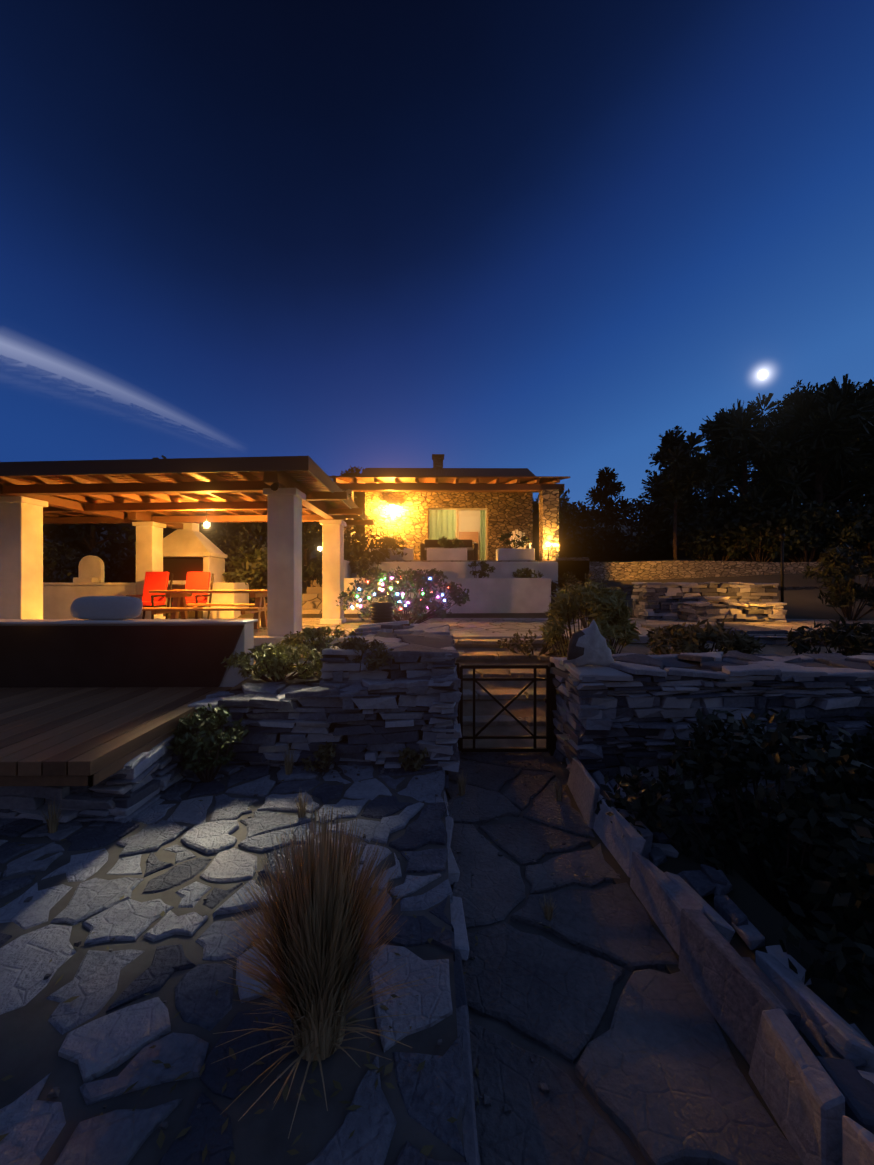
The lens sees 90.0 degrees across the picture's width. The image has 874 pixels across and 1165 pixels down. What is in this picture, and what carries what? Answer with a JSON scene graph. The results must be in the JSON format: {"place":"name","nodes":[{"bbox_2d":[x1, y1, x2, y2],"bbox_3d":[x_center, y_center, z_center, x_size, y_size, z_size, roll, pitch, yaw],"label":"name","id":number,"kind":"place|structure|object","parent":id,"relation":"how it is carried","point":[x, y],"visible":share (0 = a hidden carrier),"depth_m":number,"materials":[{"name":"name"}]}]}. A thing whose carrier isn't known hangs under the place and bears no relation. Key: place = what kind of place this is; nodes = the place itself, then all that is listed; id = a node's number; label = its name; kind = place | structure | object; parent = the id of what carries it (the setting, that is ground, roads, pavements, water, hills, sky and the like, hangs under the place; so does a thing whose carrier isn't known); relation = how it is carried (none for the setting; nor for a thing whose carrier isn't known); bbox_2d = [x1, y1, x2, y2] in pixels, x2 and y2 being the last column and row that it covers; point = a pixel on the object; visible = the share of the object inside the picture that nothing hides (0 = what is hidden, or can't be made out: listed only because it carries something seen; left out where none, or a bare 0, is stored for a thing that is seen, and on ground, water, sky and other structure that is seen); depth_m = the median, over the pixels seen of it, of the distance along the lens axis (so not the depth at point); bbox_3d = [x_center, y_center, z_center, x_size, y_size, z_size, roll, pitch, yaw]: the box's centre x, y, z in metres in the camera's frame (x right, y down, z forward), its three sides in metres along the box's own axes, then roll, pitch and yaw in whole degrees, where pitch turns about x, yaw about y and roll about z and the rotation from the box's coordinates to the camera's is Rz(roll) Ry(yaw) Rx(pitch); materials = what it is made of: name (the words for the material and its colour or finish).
{"place":"outdoors","nodes":[
{"label":"outdoors","id":0,"kind":"place"},
{"bbox_2d":[168,618,437,673],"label":"patio floor","id":1,"kind":"structure","parent":0,"point":[352,623],"depth_m":9.38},
{"bbox_2d":[43,555,135,618],"bbox_3d":[-8.203,0.126,10.494,2.430,1.550,0.770,0,0,-1],"label":"outdoor kitchen counter","id":2,"kind":"object","parent":1,"relation":"on","point":[60,598],"visible":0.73,"depth_m":10.15,"materials":[{"name":"white paint"}]},
{"bbox_2d":[0,619,257,687],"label":"white parapet","id":3,"kind":"structure","parent":1,"relation":"on","point":[232,677],"depth_m":4.41,"materials":[{"name":"paint"}]},
{"bbox_2d":[70,596,142,619],"bbox_3d":[-3.463,0.266,4.581,0.740,0.250,0.149,0,0,-1],"label":"pillow","id":4,"kind":"object","parent":3,"relation":"on","point":[106,607],"visible":1,"depth_m":4.53,"materials":[{"name":"fabric"}]},
{"bbox_2d":[0,625,244,687],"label":"low wall","id":5,"kind":"structure","parent":3,"relation":"attached to","point":[112,655],"depth_m":4.36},
{"bbox_2d":[126,572,172,618],"bbox_3d":[-6.115,0.333,9.332,0.550,1.140,0.740,0,0,-1],"label":"red chair","id":6,"kind":"object","parent":1,"relation":"on","point":[156,581],"visible":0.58,"depth_m":9.46,"materials":[{"name":"fabric"}]},
{"bbox_2d":[0,488,345,635],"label":"pergola columns","id":7,"kind":"structure","parent":1,"relation":"on","point":[21,557],"depth_m":6.99,"materials":[{"name":"paint"}]},
{"bbox_2d":[0,471,373,528],"bbox_3d":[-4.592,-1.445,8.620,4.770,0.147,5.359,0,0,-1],"label":"pergola beams","id":8,"kind":"structure","parent":7,"relation":"on","point":[316,507],"depth_m":8.10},
{"bbox_2d":[0,471,346,524],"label":"pergola rafters","id":9,"kind":"object","parent":8,"relation":"on","point":[212,477],"visible":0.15,"depth_m":7.75,"materials":[{"name":"wood"}]},
{"bbox_2d":[0,471,358,517],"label":"pergola rafters","id":10,"kind":"object","parent":9,"relation":"on","point":[308,480],"depth_m":7.16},
{"bbox_2d":[0,456,367,520],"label":"pergola roof","id":11,"kind":"structure","parent":10,"relation":"on","point":[195,465],"depth_m":5.92,"materials":[{"name":"wood"}]},
{"bbox_2d":[171,572,213,618],"bbox_3d":[-5.215,0.333,9.342,0.550,1.140,0.740,0,0,-1],"label":"red chair","id":12,"kind":"object","parent":1,"relation":"on","point":[197,580],"visible":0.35,"depth_m":9.48,"materials":[{"name":"fabric"}]},
{"bbox_2d":[142,590,266,628],"bbox_3d":[-4.052,0.499,8.154,2.100,0.716,1.740,0,0,-1],"label":"picnic table","id":13,"kind":"object","parent":1,"relation":"on","point":[258,610],"visible":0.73,"depth_m":7.80,"materials":[{"name":"brown wood"}]},
{"bbox_2d":[163,523,248,617],"bbox_3d":[-6.267,-0.379,11.340,2.360,2.560,0.980,0,0,-1],"label":"outdoor fireplace","id":14,"kind":"object","parent":1,"relation":"on","point":[189,540],"visible":0.4,"depth_m":11.07,"materials":[{"name":"white paint"}]},
{"bbox_2d":[163,558,202,580],"bbox_3d":[-6.538,-0.344,11.452,1.300,0.589,0.450,0,0,-1],"label":"dark bbq firebox","id":15,"kind":"object","parent":14,"relation":"on","point":[178,568],"visible":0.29,"depth_m":11.23,"materials":[{"name":"black"}]},
{"bbox_2d":[229,647,324,694],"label":"planting bed soil","id":16,"kind":"structure","parent":1,"relation":"on","point":[236,689],"depth_m":4.23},
{"bbox_2d":[222,642,325,681],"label":"shrub","id":17,"kind":"object","parent":16,"relation":"on","point":[272,659],"visible":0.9,"depth_m":4.19,"materials":[{"name":"green plant"}]},
{"bbox_2d":[254,636,342,645],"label":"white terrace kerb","id":18,"kind":"structure","parent":1,"relation":"on","point":[260,640],"depth_m":6.17,"materials":[{"name":"paint"}]},
{"bbox_2d":[281,623,362,653],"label":"shrub","id":19,"kind":"object","parent":1,"relation":"on","point":[307,633],"visible":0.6,"depth_m":5.23,"materials":[{"name":"green plant"}]},
{"bbox_2d":[319,620,460,699],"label":"stone wall","id":20,"kind":"structure","parent":1,"relation":"on","point":[427,649],"depth_m":3.99,"materials":[{"name":"stone"}]},
{"bbox_2d":[314,636,393,671],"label":"shrub","id":21,"kind":"object","parent":20,"relation":"on","point":[356,643],"visible":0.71,"depth_m":3.94,"materials":[{"name":"green plant"}]},
{"bbox_2d":[370,594,393,622],"bbox_3d":[-0.814,0.377,6.490,0.334,0.428,0.334,0,0,30],"label":"black lantern","id":22,"kind":"object","parent":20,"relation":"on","point":[381,612],"visible":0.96,"depth_m":6.36,"materials":[{"name":"black metal"}]},
{"bbox_2d":[336,566,469,625],"bbox_3d":[-0.725,0.272,9.100,2.869,1.281,1.669,0,0,-1],"label":"flowering bush","id":23,"kind":"object","parent":1,"relation":"on","point":[416,607],"visible":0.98,"depth_m":9.01,"materials":[{"name":"green plant"}]},
{"bbox_2d":[0,0,873,520],"label":"sky","id":24,"kind":"structure","parent":0,"point":[544,237],"materials":[{"name":"blue"}]},
{"bbox_2d":[43,521,873,1001],"bbox_3d":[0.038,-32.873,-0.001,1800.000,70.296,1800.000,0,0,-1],"label":"ground","id":25,"kind":"structure","parent":0,"point":[807,603],"depth_m":11.40,"materials":[{"name":"soil"}]},
{"bbox_2d":[43,539,84,582],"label":"maquis bush","id":26,"kind":"object","parent":25,"relation":"on","point":[51,553],"visible":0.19,"depth_m":12.81,"materials":[{"name":"green plant"}]},
{"bbox_2d":[48,544,135,582],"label":"maquis bush","id":27,"kind":"object","parent":25,"relation":"on","point":[109,575],"visible":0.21,"depth_m":12.02,"materials":[{"name":"green plant"}]},
{"bbox_2d":[96,455,165,556],"bbox_3d":[-11.872,-2.673,17.506,5.302,4.004,4.066,0,0,-1],"label":"maquis tree","id":28,"kind":"object","parent":25,"relation":"on","point":[112,531],"visible":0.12,"depth_m":16.29,"materials":[{"name":"green plant"}]},
{"bbox_2d":[104,536,163,582],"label":"maquis bush","id":29,"kind":"object","parent":25,"relation":"on","point":[123,557],"visible":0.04,"depth_m":11.99,"materials":[{"name":"green plant"}]},
{"bbox_2d":[120,522,256,550],"bbox_3d":[-8.724,-1.920,15.166,4.868,3.815,3.350,0,0,20],"label":"maquis tree","id":30,"kind":"object","parent":25,"relation":"on","point":[129,528],"visible":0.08,"depth_m":14.84,"materials":[{"name":"green plant"}]},
{"bbox_2d":[0,764,468,1164],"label":"platform flagstones","id":31,"kind":"object","parent":25,"relation":"on","point":[89,1052],"visible":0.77,"depth_m":1.67,"materials":[{"name":"stone"}]},
{"bbox_2d":[36,805,63,833],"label":"joint weed","id":32,"kind":"object","parent":31,"relation":"on","point":[52,823],"visible":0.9,"depth_m":2.71,"materials":[{"name":"green plant"}]},
{"bbox_2d":[0,724,199,825],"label":"stone wall","id":33,"kind":"structure","parent":31,"relation":"on","point":[132,788],"depth_m":2.86,"materials":[{"name":"grey"}]},
{"bbox_2d":[0,687,232,785],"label":"wood deck","id":34,"kind":"structure","parent":33,"relation":"on","point":[71,736],"depth_m":3.17,"materials":[{"name":"wood"}]},
{"bbox_2d":[166,703,249,782],"bbox_3d":[-1.810,1.264,3.407,0.592,0.587,0.522,0,0,-1],"label":"bush","id":35,"kind":"object","parent":31,"relation":"on","point":[192,751],"visible":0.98,"depth_m":3.35,"materials":[{"name":"green plant"}]},
{"bbox_2d":[300,741,337,772],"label":"plant","id":36,"kind":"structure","parent":31,"relation":"on","point":[326,753],"depth_m":3.55,"materials":[{"name":"green plant"}]},
{"bbox_2d":[211,804,433,1138],"bbox_3d":[-0.397,1.164,1.477,0.652,0.775,0.644,0,0,-31],"label":"dry grass tuft","id":37,"kind":"object","parent":31,"relation":"on","point":[319,914],"visible":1,"depth_m":1.42,"materials":[{"name":"plant"}]},
{"bbox_2d":[188,671,461,771],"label":"retaining wall","id":38,"kind":"structure","parent":31,"relation":"on","point":[373,722],"depth_m":3.70,"materials":[{"name":"stone"}]},
{"bbox_2d":[398,746,429,770],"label":"plant","id":39,"kind":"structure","parent":31,"relation":"on","point":[408,763],"depth_m":3.61,"materials":[{"name":"green plant"}]},
{"bbox_2d":[444,773,480,1164],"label":"platform edge stones","id":40,"kind":"object","parent":31,"relation":"on","point":[470,1139],"visible":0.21,"depth_m":1.71,"materials":[{"name":"grey"}]},
{"bbox_2d":[204,525,266,601],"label":"maquis bush","id":41,"kind":"object","parent":25,"relation":"on","point":[238,540],"visible":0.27,"depth_m":12.56,"materials":[{"name":"green plant"}]},
{"bbox_2d":[222,541,266,602],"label":"oleander","id":42,"kind":"object","parent":25,"relation":"on","point":[249,570],"visible":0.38,"depth_m":12.12,"materials":[{"name":"green plant"}]},
{"bbox_2d":[222,522,266,567],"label":"maquis tree","id":43,"kind":"object","parent":25,"relation":"on","point":[254,528],"visible":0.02,"depth_m":15.43,"materials":[{"name":"green plant"}]},
{"bbox_2d":[225,492,364,564],"bbox_3d":[-5.116,-2.163,16.008,4.654,3.538,4.198,0,0,15],"label":"maquis tree","id":44,"kind":"object","parent":25,"relation":"on","point":[356,502],"visible":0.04,"depth_m":16.10,"materials":[{"name":"green plant"}]},
{"bbox_2d":[302,577,321,613],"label":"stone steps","id":45,"kind":"structure","parent":25,"relation":"on","point":[312,600],"depth_m":12.30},
{"bbox_2d":[302,522,368,586],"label":"maquis bush","id":46,"kind":"object","parent":25,"relation":"on","point":[313,534],"visible":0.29,"depth_m":13.21,"materials":[{"name":"green plant"}]},
{"bbox_2d":[309,525,407,583],"bbox_3d":[-2.250,-0.464,13.171,3.089,2.797,2.418,0,0,19],"label":"maquis bush","id":47,"kind":"object","parent":25,"relation":"on","point":[383,549],"visible":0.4,"depth_m":12.61,"materials":[{"name":"green plant"}]},
{"bbox_2d":[304,560,588,598],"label":"house terrace floor","id":48,"kind":"structure","parent":25,"relation":"on","point":[574,570],"depth_m":12.89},
{"bbox_2d":[420,539,477,559],"bbox_3d":[0.381,-1.039,14.293,1.840,0.780,0.780,0,0,-1],"label":"rattan sofa","id":49,"kind":"object","parent":48,"relation":"on","point":[472,554],"visible":0.29,"depth_m":13.92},
{"bbox_2d":[341,489,558,560],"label":"house stone walls","id":50,"kind":"structure","parent":48,"relation":"on","point":[406,520],"depth_m":15.99,"materials":[{"name":"stone"}]},
{"bbox_2d":[333,478,564,492],"bbox_3d":[0.352,-3.227,14.651,7.150,0.756,2.732,0,0,-1],"label":"porch timber","id":51,"kind":"object","parent":50,"relation":"attached to","point":[378,485],"visible":0.94,"depth_m":13.46,"materials":[{"name":"wood"}]},
{"bbox_2d":[329,476,569,482],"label":"porch roof boards","id":52,"kind":"object","parent":51,"relation":"on","point":[431,479],"visible":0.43,"depth_m":13.70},
{"bbox_2d":[360,468,538,483],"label":"house roof","id":53,"kind":"structure","parent":50,"relation":"on","point":[447,472],"depth_m":17.63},
{"bbox_2d":[428,508,486,559],"bbox_3d":[0.760,-1.699,16.168,2.200,2.100,0.080,0,0,-1],"label":"sliding door frame","id":54,"kind":"object","parent":50,"relation":"attached to","point":[457,522],"visible":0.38,"depth_m":16.13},
{"bbox_2d":[429,510,485,559],"bbox_3d":[0.760,-1.699,16.163,2.080,1.980,0.010,0,0,-1],"label":"sliding door glass","id":55,"kind":"object","parent":54,"relation":"in","point":[468,533],"visible":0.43,"depth_m":16.16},
{"bbox_2d":[459,510,479,559],"bbox_3d":[0.410,-2.034,18.504,5.250,2.770,4.099,0,0,-1],"label":"room interior","id":56,"kind":"object","parent":50,"relation":"attached to","point":[471,521],"depth_m":20.52,"materials":[{"name":"beige paint"}]},
{"bbox_2d":[429,510,484,559],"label":"green curtains","id":57,"kind":"object","parent":56,"relation":"attached to","point":[444,524],"depth_m":16.56,"materials":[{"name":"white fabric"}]},
{"bbox_2d":[369,548,534,559],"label":"white planters","id":58,"kind":"object","parent":48,"relation":"on","point":[461,553],"visible":0.65,"depth_m":12.91,"materials":[{"name":"paint"}]},
{"bbox_2d":[498,532,530,547],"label":"ledge plant","id":59,"kind":"object","parent":58,"relation":"on","point":[522,542],"visible":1,"depth_m":13.07,"materials":[{"name":"green plant"}]},
{"bbox_2d":[344,560,557,613],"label":"white terrace walls","id":60,"kind":"structure","parent":25,"relation":"on","point":[501,589],"depth_m":11.52,"materials":[{"name":"paint"}]},
{"bbox_2d":[560,501,590,533],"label":"tree","id":61,"kind":"object","parent":25,"relation":"on","point":[579,515],"visible":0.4,"depth_m":47.96,"materials":[{"name":"green plant"}]},
{"bbox_2d":[559,526,626,561],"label":"hill scrub","id":62,"kind":"object","parent":25,"relation":"on","point":[577,535],"visible":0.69,"depth_m":21.80,"materials":[{"name":"green plant"}]},
{"bbox_2d":[566,523,636,561],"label":"hill scrub","id":63,"kind":"object","parent":25,"relation":"on","point":[615,532],"visible":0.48,"depth_m":22.38,"materials":[{"name":"green plant"}]},
{"bbox_2d":[583,467,636,534],"bbox_3d":[13.827,-5.828,35.572,3.611,7.072,3.873,0,0,-1],"label":"pine","id":64,"kind":"object","parent":25,"relation":"on","point":[607,480],"visible":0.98,"depth_m":34.88,"materials":[{"name":"green plant"}]},
{"bbox_2d":[445,750,803,1164],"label":"path flagstones","id":65,"kind":"object","parent":25,"relation":"on","point":[646,1071],"visible":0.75,"depth_m":1.73,"materials":[{"name":"stone"}]},
{"bbox_2d":[0,752,762,1164],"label":"paving grit and litter","id":66,"kind":"object","parent":65,"relation":"on","point":[54,1092],"visible":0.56,"depth_m":1.40,"materials":[{"name":"gravel"}]},
{"bbox_2d":[599,494,668,536],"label":"tree","id":67,"kind":"object","parent":25,"relation":"on","point":[638,507],"visible":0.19,"depth_m":44.60,"materials":[{"name":"green plant"}]},
{"bbox_2d":[626,510,668,537],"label":"tree","id":68,"kind":"object","parent":25,"relation":"on","point":[636,528],"visible":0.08,"depth_m":43.65,"materials":[{"name":"green plant"}]},
{"bbox_2d":[438,618,873,635],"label":"terrace slab","id":69,"kind":"structure","parent":25,"relation":"on","point":[490,625],"depth_m":9.60,"materials":[{"name":"stone"}]},
{"bbox_2d":[631,582,778,619],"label":"stone wall","id":70,"kind":"structure","parent":69,"relation":"on","point":[655,600],"depth_m":10.66,"materials":[{"name":"grey"}]},
{"bbox_2d":[641,624,787,633],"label":"terrace step slabs","id":71,"kind":"structure","parent":69,"relation":"on","point":[749,629],"depth_m":8.05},
{"bbox_2d":[677,601,786,621],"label":"stone wall","id":72,"kind":"structure","parent":69,"relation":"on","point":[745,611],"depth_m":9.98,"materials":[{"name":"grey"}]},
{"bbox_2d":[801,544,873,620],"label":"terrace bush","id":73,"kind":"object","parent":69,"relation":"on","point":[844,595],"visible":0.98,"depth_m":10.20,"materials":[{"name":"green plant"}]},
{"bbox_2d":[551,557,869,594],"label":"terrace wall","id":74,"kind":"structure","parent":25,"relation":"on","point":[625,589],"depth_m":13.10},
{"bbox_2d":[548,650,873,825],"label":"retaining wall","id":75,"kind":"structure","parent":25,"relation":"on","point":[622,712],"depth_m":3.65,"materials":[{"name":"stone"}]},
{"bbox_2d":[455,662,556,755],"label":"iron gate","id":76,"kind":"structure","parent":75,"relation":"attached to","point":[550,737],"depth_m":4.35,"materials":[{"name":"black"}]},
{"bbox_2d":[567,619,614,666],"bbox_3d":[1.368,0.539,3.878,0.425,0.425,0.214,0,0,-1],"label":"rock","id":77,"kind":"object","parent":75,"relation":"on","point":[587,646],"visible":0.98,"depth_m":3.82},
{"bbox_2d":[561,785,873,1141],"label":"edging soil","id":78,"kind":"structure","parent":25,"relation":"on","point":[762,914],"depth_m":2.19,"materials":[{"name":"soil"}]},
{"bbox_2d":[567,757,873,1164],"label":"stone edging","id":79,"kind":"object","parent":78,"relation":"on","point":[764,1008],"visible":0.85,"depth_m":1.65,"materials":[{"name":"stone"}]},
{"bbox_2d":[589,560,857,580],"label":"retaining wall","id":80,"kind":"structure","parent":25,"relation":"on","point":[647,570],"depth_m":15.29,"materials":[{"name":"stone"}]},
{"bbox_2d":[594,707,873,928],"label":"dark shrub","id":81,"kind":"object","parent":25,"relation":"on","point":[807,823],"visible":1,"depth_m":2.62,"materials":[{"name":"green plant"}]},
{"bbox_2d":[706,635,837,646],"bbox_3d":[6.998,1.180,7.549,14.022,0.542,0.410,0,0,-1],"label":"terrace edge","id":82,"kind":"object","parent":25,"relation":"on","point":[768,640],"visible":0.02,"depth_m":7.45,"materials":[{"name":"stone"}]},
{"bbox_2d":[779,849,873,1017],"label":"dark shrub","id":83,"kind":"object","parent":25,"relation":"on","point":[849,900],"visible":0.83,"depth_m":1.84,"materials":[{"name":"green plant"}]},
{"bbox_2d":[790,711,873,830],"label":"dark shrub","id":84,"kind":"object","parent":25,"relation":"on","point":[867,739],"visible":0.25,"depth_m":3.19,"materials":[{"name":"green plant"}]},
{"bbox_2d":[455,643,841,747],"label":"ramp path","id":85,"kind":"structure","parent":0,"point":[523,709],"depth_m":5.31,"materials":[{"name":"stone"}]},
{"bbox_2d":[454,638,569,726],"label":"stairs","id":86,"kind":"structure","parent":85,"relation":"on","point":[494,657],"depth_m":6.02,"materials":[{"name":"stone"}]},
{"bbox_2d":[496,629,562,657],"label":"ramp weeds","id":87,"kind":"object","parent":86,"relation":"on","point":[545,649],"visible":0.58,"depth_m":6.48,"materials":[{"name":"green plant"}]},
{"bbox_2d":[452,633,671,643],"bbox_3d":[2.306,0.950,7.474,4.100,0.122,0.500,0,0,-1],"label":"terrace concrete lip","id":88,"kind":"object","parent":85,"relation":"on","point":[643,637],"visible":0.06,"depth_m":7.24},
{"bbox_2d":[538,577,640,656],"bbox_3d":[1.889,0.669,5.447,1.325,1.479,1.135,0,0,-1],"label":"feathery shrub","id":89,"kind":"object","parent":85,"relation":"on","point":[607,610],"visible":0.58,"depth_m":5.40,"materials":[{"name":"green plant"}]},
{"bbox_2d":[644,619,766,658],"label":"bush","id":90,"kind":"object","parent":85,"relation":"on","point":[693,638],"visible":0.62,"depth_m":5.85,"materials":[{"name":"green plant"}]},
{"bbox_2d":[784,614,873,655],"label":"bush","id":91,"kind":"object","parent":85,"relation":"on","point":[853,639],"visible":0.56,"depth_m":5.55,"materials":[{"name":"green plant"}]},
{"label":"right upper ground","id":92,"kind":"structure","parent":0,"visible":0},
{"bbox_2d":[637,453,723,558],"bbox_3d":[12.385,-3.700,21.900,4.676,6.021,3.386,0,0,-31],"label":"pine","id":93,"kind":"object","parent":92,"relation":"on","point":[665,528],"visible":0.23,"depth_m":21.67,"materials":[{"name":"green plant"}]},
{"bbox_2d":[645,425,716,560],"bbox_3d":[9.213,-3.438,16.998,2.250,5.482,2.427,0,0,-15],"label":"tree","id":94,"kind":"object","parent":92,"relation":"on","point":[675,451],"visible":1,"depth_m":16.70,"materials":[{"name":"green plant"}]},
{"bbox_2d":[669,506,762,560],"bbox_3d":[11.999,-2.010,18.702,3.834,2.672,3.264,0,0,-1],"label":"bush","id":95,"kind":"object","parent":92,"relation":"on","point":[695,528],"visible":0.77,"depth_m":18.26,"materials":[{"name":"green plant"}]},
{"bbox_2d":[685,393,816,560],"bbox_3d":[13.357,-4.262,18.817,4.535,7.140,4.529,0,0,-41],"label":"tree","id":96,"kind":"object","parent":92,"relation":"on","point":[733,431],"visible":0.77,"depth_m":18.16,"materials":[{"name":"green plant"}]},
{"bbox_2d":[709,497,815,561],"bbox_3d":[13.266,-2.106,17.921,3.533,2.862,3.098,0,0,36],"label":"bush","id":97,"kind":"object","parent":92,"relation":"on","point":[762,543],"visible":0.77,"depth_m":17.26,"materials":[{"name":"green plant"}]},
{"bbox_2d":[739,379,843,510],"bbox_3d":[20.882,-6.192,25.514,5.791,10.990,6.683,0,0,34],"label":"tree","id":98,"kind":"object","parent":92,"relation":"on","point":[784,403],"visible":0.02,"depth_m":25.13,"materials":[{"name":"green plant"}]},
{"bbox_2d":[747,374,873,559],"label":"tree","id":99,"kind":"object","parent":92,"relation":"on","point":[832,418],"visible":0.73,"depth_m":17.67,"materials":[{"name":"green plant"}]},
{"bbox_2d":[752,382,873,507],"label":"tree","id":100,"kind":"object","parent":92,"relation":"on","point":[810,493],"visible":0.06,"depth_m":19.55,"materials":[{"name":"green plant"}]},
{"bbox_2d":[761,499,871,561],"bbox_3d":[14.787,-2.061,17.549,3.714,2.770,3.000,0,0,-1],"label":"bush","id":101,"kind":"object","parent":92,"relation":"on","point":[821,515],"visible":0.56,"depth_m":17.00,"materials":[{"name":"green plant"}]},
{"bbox_2d":[796,379,873,553],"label":"pine","id":102,"kind":"object","parent":92,"relation":"on","point":[845,482],"visible":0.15,"depth_m":18.51,"materials":[{"name":"green plant"}]},
{"bbox_2d":[832,503,873,559],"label":"understory pine","id":103,"kind":"object","parent":92,"relation":"on","point":[864,514],"visible":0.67,"depth_m":17.10,"materials":[{"name":"green plant"}]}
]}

